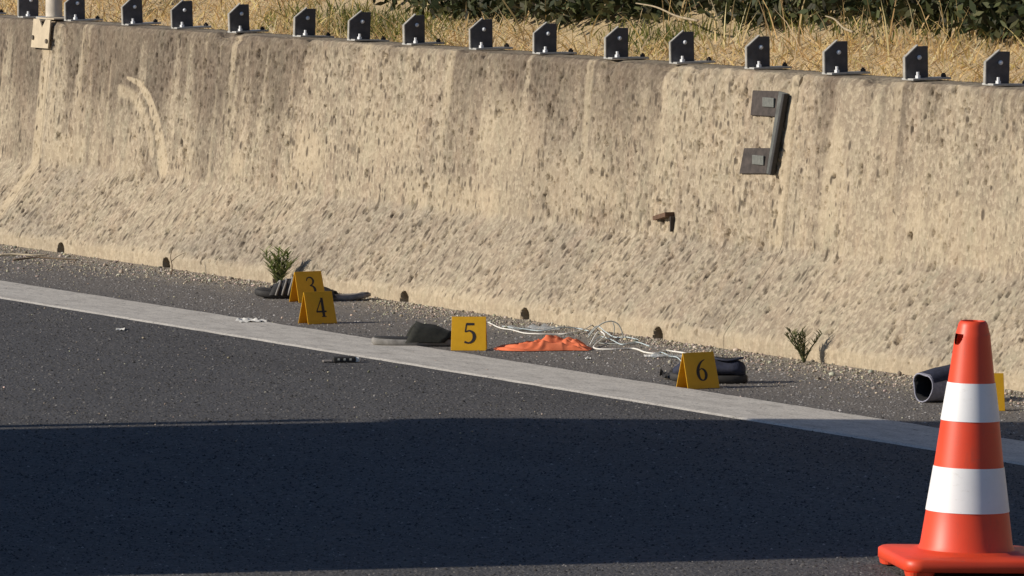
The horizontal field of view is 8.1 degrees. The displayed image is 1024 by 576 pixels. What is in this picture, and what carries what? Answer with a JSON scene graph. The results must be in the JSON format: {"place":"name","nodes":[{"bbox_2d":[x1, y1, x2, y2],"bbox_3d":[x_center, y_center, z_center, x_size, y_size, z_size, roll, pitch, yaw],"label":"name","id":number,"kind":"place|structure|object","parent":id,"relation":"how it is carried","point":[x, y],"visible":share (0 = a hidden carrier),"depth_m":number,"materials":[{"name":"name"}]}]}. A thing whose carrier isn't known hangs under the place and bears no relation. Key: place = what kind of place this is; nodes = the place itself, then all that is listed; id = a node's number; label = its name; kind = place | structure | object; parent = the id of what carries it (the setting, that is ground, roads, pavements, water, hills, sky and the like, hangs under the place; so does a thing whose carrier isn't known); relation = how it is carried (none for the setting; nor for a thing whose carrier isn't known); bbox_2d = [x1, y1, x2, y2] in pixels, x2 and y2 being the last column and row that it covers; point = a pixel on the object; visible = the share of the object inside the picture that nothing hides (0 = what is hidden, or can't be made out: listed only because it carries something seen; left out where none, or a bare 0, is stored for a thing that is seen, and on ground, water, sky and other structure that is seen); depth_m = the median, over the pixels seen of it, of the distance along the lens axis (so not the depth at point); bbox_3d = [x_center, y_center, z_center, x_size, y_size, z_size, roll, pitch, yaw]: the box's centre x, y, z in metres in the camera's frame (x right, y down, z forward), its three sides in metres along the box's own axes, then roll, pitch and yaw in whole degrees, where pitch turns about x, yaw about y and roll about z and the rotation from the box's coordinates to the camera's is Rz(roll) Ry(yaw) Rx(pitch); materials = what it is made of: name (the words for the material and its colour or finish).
{"place":"outdoors","nodes":[
{"label":"outdoors","id":0,"kind":"place"},
{"bbox_2d":[0,244,1023,575],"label":"road","id":1,"kind":"structure","parent":0,"point":[302,498],"depth_m":17.50,"materials":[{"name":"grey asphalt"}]},
{"bbox_2d":[0,253,47,255],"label":"dry twig","id":2,"kind":"object","parent":1,"relation":"on","point":[8,254],"visible":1,"depth_m":25.32,"materials":[{"name":"beige wood"}]},
{"bbox_2d":[0,14,63,217],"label":"concrete barrier","id":3,"kind":"object","parent":1,"relation":"on","point":[24,64],"visible":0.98,"depth_m":26.38,"materials":[{"name":"beige concrete"}]},
{"bbox_2d":[17,0,38,17],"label":"steel bracket","id":4,"kind":"object","parent":3,"relation":"on","point":[27,8],"visible":0.98,"depth_m":26.51,"materials":[{"name":"black metal"}]},
{"bbox_2d":[31,17,63,48],"bbox_3d":[-1.675,-0.931,26.251,0.113,0.108,0.160,-2,4,-26],"label":"joint cover","id":5,"kind":"object","parent":3,"relation":"attached to","point":[40,37],"visible":1,"depth_m":26.23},
{"bbox_2d":[36,0,63,18],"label":"steel post","id":6,"kind":"object","parent":3,"relation":"on","point":[53,8],"visible":0.87,"depth_m":26.37,"materials":[{"name":"grey metal"}]},
{"bbox_2d":[13,257,78,260],"bbox_3d":[-1.621,-0.101,25.065,0.233,0.013,0.042,0,4,5],"label":"dry twig","id":7,"kind":"object","parent":1,"relation":"on","point":[16,259],"visible":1,"depth_m":25.07,"materials":[{"name":"wood"}]},
{"bbox_2d":[170,247,183,273],"bbox_3d":[-1.137,-0.092,24.393,0.053,0.091,0.020,-2,4,-27],"label":"dry twig","id":8,"kind":"object","parent":1,"relation":"on","point":[172,260],"visible":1,"depth_m":24.38,"materials":[{"name":"brown wood"}]},
{"bbox_2d":[235,318,266,321],"bbox_3d":[-0.801,0.098,22.135,0.092,0.012,0.112,-1,4,-10],"label":"paper scrap","id":9,"kind":"object","parent":1,"relation":"on","point":[249,319],"visible":1,"depth_m":22.15,"materials":[{"name":"white paper"}]},
{"bbox_2d":[255,276,292,298],"bbox_3d":[-0.730,-0.003,23.221,0.200,0.069,0.112,0,4,-6],"label":"sandal","id":10,"kind":"object","parent":1,"relation":"on","point":[280,289],"visible":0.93,"depth_m":23.18,"materials":[{"name":"rubber"}]},
{"bbox_2d":[260,244,298,281],"bbox_3d":[-0.769,-0.072,23.741,0.150,0.141,0.109,0,4,0],"label":"roadside weed","id":11,"kind":"object","parent":1,"relation":"on","point":[279,265],"visible":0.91,"depth_m":23.73,"materials":[{"name":"green plant"}]},
{"bbox_2d":[289,271,323,302],"bbox_3d":[-0.654,-0.004,23.042,0.103,0.098,0.062,-3,5,-33],"label":"evidence marker","id":12,"kind":"object","parent":1,"relation":"on","point":[307,281],"visible":0.66,"depth_m":23.03,"materials":[{"name":"yellow plastic"}]},
{"bbox_2d":[298,291,336,324],"bbox_3d":[-0.596,0.060,22.092,0.103,0.098,0.062,-2,5,-32],"label":"evidence marker","id":13,"kind":"object","parent":1,"relation":"on","point":[317,308],"visible":1,"depth_m":22.08,"materials":[{"name":"yellow plastic"}]},
{"bbox_2d":[322,356,359,362],"bbox_3d":[-0.488,0.204,20.558,0.106,0.016,0.036,0,4,-6],"label":"plastic fragment","id":14,"kind":"object","parent":1,"relation":"on","point":[336,359],"visible":1,"depth_m":20.54,"materials":[{"name":"plastic"}]},
{"bbox_2d":[324,287,370,299],"bbox_3d":[-0.553,0.015,23.128,0.200,0.046,0.088,0,4,6],"label":"sandal","id":15,"kind":"object","parent":1,"relation":"on","point":[350,296],"visible":0.61,"depth_m":23.09,"materials":[{"name":"rubber"}]},
{"bbox_2d":[0,21,821,348],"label":"concrete barrier","id":16,"kind":"object","parent":1,"relation":"on","point":[522,185],"visible":0.98,"depth_m":23.26,"materials":[{"name":"beige concrete"}]},
{"bbox_2d":[64,0,102,20],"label":"steel bracket","id":17,"kind":"object","parent":16,"relation":"on","point":[74,10],"visible":1,"depth_m":26.12,"materials":[{"name":"metal"}]},
{"bbox_2d":[121,0,160,25],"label":"steel bracket","id":18,"kind":"object","parent":16,"relation":"on","point":[131,12],"visible":1,"depth_m":25.65,"materials":[{"name":"metal"}]},
{"bbox_2d":[170,0,210,28],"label":"steel bracket","id":19,"kind":"object","parent":16,"relation":"on","point":[181,12],"visible":1,"depth_m":25.25,"materials":[{"name":"metal"}]},
{"bbox_2d":[228,3,268,32],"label":"steel bracket","id":20,"kind":"object","parent":16,"relation":"on","point":[238,17],"visible":1,"depth_m":24.82,"materials":[{"name":"metal"}]},
{"bbox_2d":[293,7,333,37],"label":"steel bracket","id":21,"kind":"object","parent":16,"relation":"on","point":[304,20],"visible":1,"depth_m":24.34,"materials":[{"name":"metal"}]},
{"bbox_2d":[347,10,389,41],"bbox_3d":[-0.480,-0.872,23.964,0.136,0.101,0.062,0,3,-25],"label":"steel bracket","id":22,"kind":"object","parent":16,"relation":"on","point":[359,23],"visible":1,"depth_m":23.95,"materials":[{"name":"metal"}]},
{"bbox_2d":[402,14,444,44],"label":"steel bracket","id":23,"kind":"object","parent":16,"relation":"on","point":[413,29],"visible":1,"depth_m":23.58,"materials":[{"name":"metal"}]},
{"bbox_2d":[469,18,512,49],"bbox_3d":[-0.072,-0.818,23.141,0.136,0.101,0.062,-2,4,-22],"label":"steel bracket","id":24,"kind":"object","parent":16,"relation":"on","point":[481,34],"visible":1,"depth_m":23.13,"materials":[{"name":"metal"}]},
{"bbox_2d":[532,22,576,53],"bbox_3d":[0.132,-0.789,22.725,0.136,0.101,0.062,-1,4,-23],"label":"steel bracket","id":25,"kind":"object","parent":16,"relation":"on","point":[544,40],"visible":1,"depth_m":22.71,"materials":[{"name":"metal"}]},
{"bbox_2d":[604,26,648,58],"bbox_3d":[0.351,-0.760,22.288,0.136,0.101,0.062,-2,4,-25],"label":"steel bracket","id":26,"kind":"object","parent":16,"relation":"on","point":[615,42],"visible":1,"depth_m":22.27,"materials":[{"name":"metal"}]},
{"bbox_2d":[653,212,674,231],"bbox_3d":[0.455,-0.203,21.802,0.034,0.059,0.120,-2,4,-26],"label":"steel stub","id":27,"kind":"object","parent":16,"relation":"on","point":[664,215],"visible":1,"depth_m":21.75,"materials":[{"name":"brown metal"}]},
{"bbox_2d":[669,30,715,63],"bbox_3d":[0.544,-0.734,21.902,0.136,0.101,0.062,-3,5,-21],"label":"steel bracket","id":28,"kind":"object","parent":16,"relation":"on","point":[681,47],"visible":1,"depth_m":21.89,"materials":[{"name":"metal"}]},
{"bbox_2d":[739,90,788,174],"bbox_3d":[0.740,-0.458,21.273,0.048,0.252,0.262,-2,4,-26],"label":"shaped plate","id":29,"kind":"object","parent":16,"relation":"attached to","point":[763,160],"visible":1,"depth_m":21.25,"materials":[{"name":"metal"}]},
{"bbox_2d":[744,35,791,69],"bbox_3d":[0.760,-0.704,21.462,0.136,0.101,0.062,-3,5,-25],"label":"steel bracket","id":30,"kind":"object","parent":16,"relation":"on","point":[757,51],"visible":1,"depth_m":21.45,"materials":[{"name":"metal"}]},
{"bbox_2d":[371,321,450,345],"bbox_3d":[-0.264,0.133,21.191,0.300,0.072,0.113,0,4,-3],"label":"cap","id":31,"kind":"object","parent":1,"relation":"on","point":[420,334],"visible":0.94,"depth_m":21.14,"materials":[{"name":"fabric"}]},
{"bbox_2d":[451,317,486,350],"bbox_3d":[-0.126,0.132,21.021,0.103,0.098,0.062,0,4,3],"label":"evidence marker","id":32,"kind":"object","parent":1,"relation":"on","point":[468,333],"visible":1,"depth_m":21.00,"materials":[{"name":"yellow plastic"}]},
{"bbox_2d":[3,257,1019,440],"bbox_3d":[-1.727,0.082,22.437,2.604,0.009,9.229,-2,4,-26],"label":"grit","id":33,"kind":"object","parent":1,"relation":"on","point":[4,387],"visible":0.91,"depth_m":20.42,"materials":[{"name":"gravel"}]},
{"bbox_2d":[0,280,1023,464],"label":"edge line","id":34,"kind":"object","parent":1,"relation":"on","point":[841,424],"visible":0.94,"depth_m":20.18,"materials":[{"name":"paint"}]},
{"bbox_2d":[0,244,1023,417],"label":"gravel","id":35,"kind":"structure","parent":1,"relation":"on","point":[654,340],"depth_m":22.05,"materials":[{"name":"grey gravel"}]},
{"bbox_2d":[487,322,591,334],"bbox_3d":[0.087,0.116,21.849,0.325,0.016,0.507,0,4,0],"label":"pale cord","id":36,"kind":"object","parent":1,"relation":"on","point":[540,333],"visible":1,"depth_m":21.64,"materials":[{"name":"white plastic"}]},
{"bbox_2d":[493,335,591,350],"bbox_3d":[0.088,0.157,21.037,0.299,0.042,0.153,0,4,-6],"label":"orange cloth","id":37,"kind":"object","parent":1,"relation":"on","point":[550,343],"visible":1,"depth_m":20.99,"materials":[{"name":"orange fabric"}]},
{"bbox_2d":[502,326,588,330],"bbox_3d":[0.083,0.121,21.803,0.328,0.012,0.118,2,4,30],"label":"plastic strand","id":38,"kind":"object","parent":1,"relation":"on","point":[544,330],"visible":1,"depth_m":21.77},
{"bbox_2d":[587,320,623,337],"bbox_3d":[0.279,0.123,21.444,0.108,0.053,0.004,0,4,0],"label":"wire loop","id":39,"kind":"object","parent":1,"relation":"on","point":[603,323],"visible":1,"depth_m":21.44,"materials":[{"name":"grey metal"}]},
{"bbox_2d":[588,326,638,339],"bbox_3d":[0.283,0.135,21.531,0.074,0.020,0.346,-1,4,-20],"label":"plastic strand","id":40,"kind":"object","parent":1,"relation":"on","point":[611,335],"visible":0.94,"depth_m":21.53},
{"bbox_2d":[593,336,649,346],"bbox_3d":[0.314,0.159,21.242,0.102,0.012,0.288,-3,5,-38],"label":"plastic strand","id":41,"kind":"object","parent":1,"relation":"on","point":[619,343],"visible":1,"depth_m":21.25},
{"bbox_2d":[598,323,644,343],"bbox_3d":[0.330,0.135,21.311,0.139,0.051,0.183,1,4,18],"label":"wire offcut","id":42,"kind":"object","parent":1,"relation":"on","point":[616,343],"visible":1,"depth_m":21.24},
{"bbox_2d":[590,331,685,353],"bbox_3d":[0.321,0.165,21.080,0.177,0.025,0.739,-2,4,-22],"label":"white cord","id":43,"kind":"object","parent":1,"relation":"on","point":[596,343],"visible":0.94,"depth_m":21.02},
{"bbox_2d":[651,352,680,360],"bbox_3d":[0.440,0.198,20.690,0.055,0.008,0.275,-1,4,-12],"label":"plastic strand","id":44,"kind":"object","parent":1,"relation":"on","point":[666,354],"visible":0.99,"depth_m":20.76},
{"bbox_2d":[660,368,672,377],"bbox_3d":[0.440,0.235,19.959,0.047,0.032,0.111,-1,4,-12],"label":"rubber scrap","id":45,"kind":"object","parent":1,"relation":"on","point":[665,374],"visible":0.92,"depth_m":19.96,"materials":[{"name":"black rubber"}]},
{"bbox_2d":[676,352,719,388],"bbox_3d":[0.508,0.224,19.660,0.103,0.098,0.062,-2,5,-31],"label":"evidence marker","id":46,"kind":"object","parent":1,"relation":"on","point":[697,370],"visible":1,"depth_m":19.65,"materials":[{"name":"yellow plastic"}]},
{"bbox_2d":[670,356,747,383],"bbox_3d":[0.542,0.224,19.837,0.215,0.072,0.093,0,4,6],"label":"shoe","id":47,"kind":"object","parent":1,"relation":"on","point":[731,370],"visible":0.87,"depth_m":19.80,"materials":[{"name":"leather"}]},
{"bbox_2d":[784,324,822,362],"bbox_3d":[0.837,0.157,20.519,0.129,0.118,0.070,0,4,0],"label":"roadside weed","id":48,"kind":"object","parent":1,"relation":"on","point":[798,347],"visible":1,"depth_m":20.52,"materials":[{"name":"green plant"}]},
{"bbox_2d":[724,73,1023,391],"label":"concrete barrier","id":49,"kind":"object","parent":1,"relation":"on","point":[902,249],"visible":0.96,"depth_m":20.47,"materials":[{"name":"beige concrete"}]},
{"bbox_2d":[822,40,869,74],"bbox_3d":[0.972,-0.676,21.036,0.136,0.101,0.062,-3,5,-26],"label":"steel bracket","id":50,"kind":"object","parent":49,"relation":"on","point":[835,57],"visible":1,"depth_m":21.02,"materials":[{"name":"metal"}]},
{"bbox_2d":[902,45,950,80],"bbox_3d":[1.183,-0.647,20.610,0.136,0.101,0.062,-3,5,-29],"label":"steel bracket","id":51,"kind":"object","parent":49,"relation":"on","point":[915,62],"visible":1,"depth_m":20.59,"materials":[{"name":"metal"}]},
{"bbox_2d":[982,50,1023,85],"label":"steel bracket","id":52,"kind":"object","parent":49,"relation":"on","point":[996,67],"visible":1,"depth_m":20.19,"materials":[{"name":"metal"}]},
{"bbox_2d":[913,364,949,402],"bbox_3d":[1.171,0.254,19.235,0.189,0.097,0.105,-3,5,-33],"label":"pipe","id":53,"kind":"object","parent":1,"relation":"on","point":[930,384],"visible":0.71,"depth_m":19.18,"materials":[{"name":"black plastic"}]},
{"bbox_2d":[878,320,1023,575],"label":"traffic cone","id":54,"kind":"object","parent":1,"relation":"on","point":[966,528],"visible":1,"depth_m":14.93,"materials":[{"name":"orange plastic"}]},
{"bbox_2d":[994,373,1004,410],"bbox_3d":[1.243,0.273,18.944,0.103,0.098,0.062,0,4,-2],"label":"evidence marker","id":55,"kind":"object","parent":1,"relation":"on","point":[999,379],"visible":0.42,"depth_m":18.93,"materials":[{"name":"yellow plastic"}]},
{"bbox_2d":[0,0,1023,82],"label":"bank","id":56,"kind":"structure","parent":0,"point":[603,23],"depth_m":22.87,"materials":[{"name":"brown plant"}]},
{"bbox_2d":[373,0,527,20],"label":"shrub","id":57,"kind":"object","parent":56,"relation":"on","point":[440,7],"visible":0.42,"depth_m":24.36,"materials":[{"name":"green plant"}]},
{"bbox_2d":[431,0,619,29],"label":"shrub","id":58,"kind":"object","parent":56,"relation":"on","point":[497,6],"visible":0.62,"depth_m":23.92,"materials":[{"name":"green plant"}]},
{"bbox_2d":[540,0,687,28],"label":"shrub","id":59,"kind":"object","parent":56,"relation":"on","point":[608,8],"visible":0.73,"depth_m":23.36,"materials":[{"name":"green plant"}]},
{"bbox_2d":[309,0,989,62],"bbox_3d":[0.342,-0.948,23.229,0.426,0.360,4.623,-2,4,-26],"label":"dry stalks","id":60,"kind":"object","parent":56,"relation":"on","point":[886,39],"visible":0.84,"depth_m":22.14,"materials":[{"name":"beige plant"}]},
{"bbox_2d":[636,3,698,21],"bbox_3d":[0.488,-0.873,22.783,0.008,0.047,0.539,-1,4,-20],"label":"bare branch","id":61,"kind":"object","parent":56,"relation":"on","point":[685,18],"visible":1,"depth_m":22.73,"materials":[{"name":"beige wood"}]},
{"bbox_2d":[618,0,796,24],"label":"shrub","id":62,"kind":"object","parent":56,"relation":"on","point":[674,4],"visible":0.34,"depth_m":23.09,"materials":[{"name":"green plant"}]},
{"bbox_2d":[696,0,879,30],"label":"shrub","id":63,"kind":"object","parent":56,"relation":"on","point":[754,8],"visible":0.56,"depth_m":22.36,"materials":[{"name":"green plant"}]},
{"bbox_2d":[825,15,853,32],"bbox_3d":[0.988,-0.797,21.776,0.008,0.046,0.285,-1,4,-15],"label":"bare branch","id":64,"kind":"object","parent":56,"relation":"on","point":[848,30],"visible":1,"depth_m":21.74,"materials":[{"name":"beige wood"}]},
{"bbox_2d":[792,0,965,28],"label":"shrub","id":65,"kind":"object","parent":56,"relation":"on","point":[872,7],"visible":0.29,"depth_m":21.81,"materials":[{"name":"green plant"}]},
{"bbox_2d":[840,0,1023,32],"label":"shrub","id":66,"kind":"object","parent":56,"relation":"on","point":[901,8],"visible":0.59,"depth_m":21.59,"materials":[{"name":"green plant"}]},
{"bbox_2d":[927,0,1023,43],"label":"shrub","id":67,"kind":"object","parent":56,"relation":"on","point":[993,21],"visible":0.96,"depth_m":21.12,"materials":[{"name":"green plant"}]},
{"bbox_2d":[118,0,1023,56],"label":"green grass","id":68,"kind":"structure","parent":0,"point":[346,17],"depth_m":23.21,"materials":[{"name":"green plant"}]}
]}

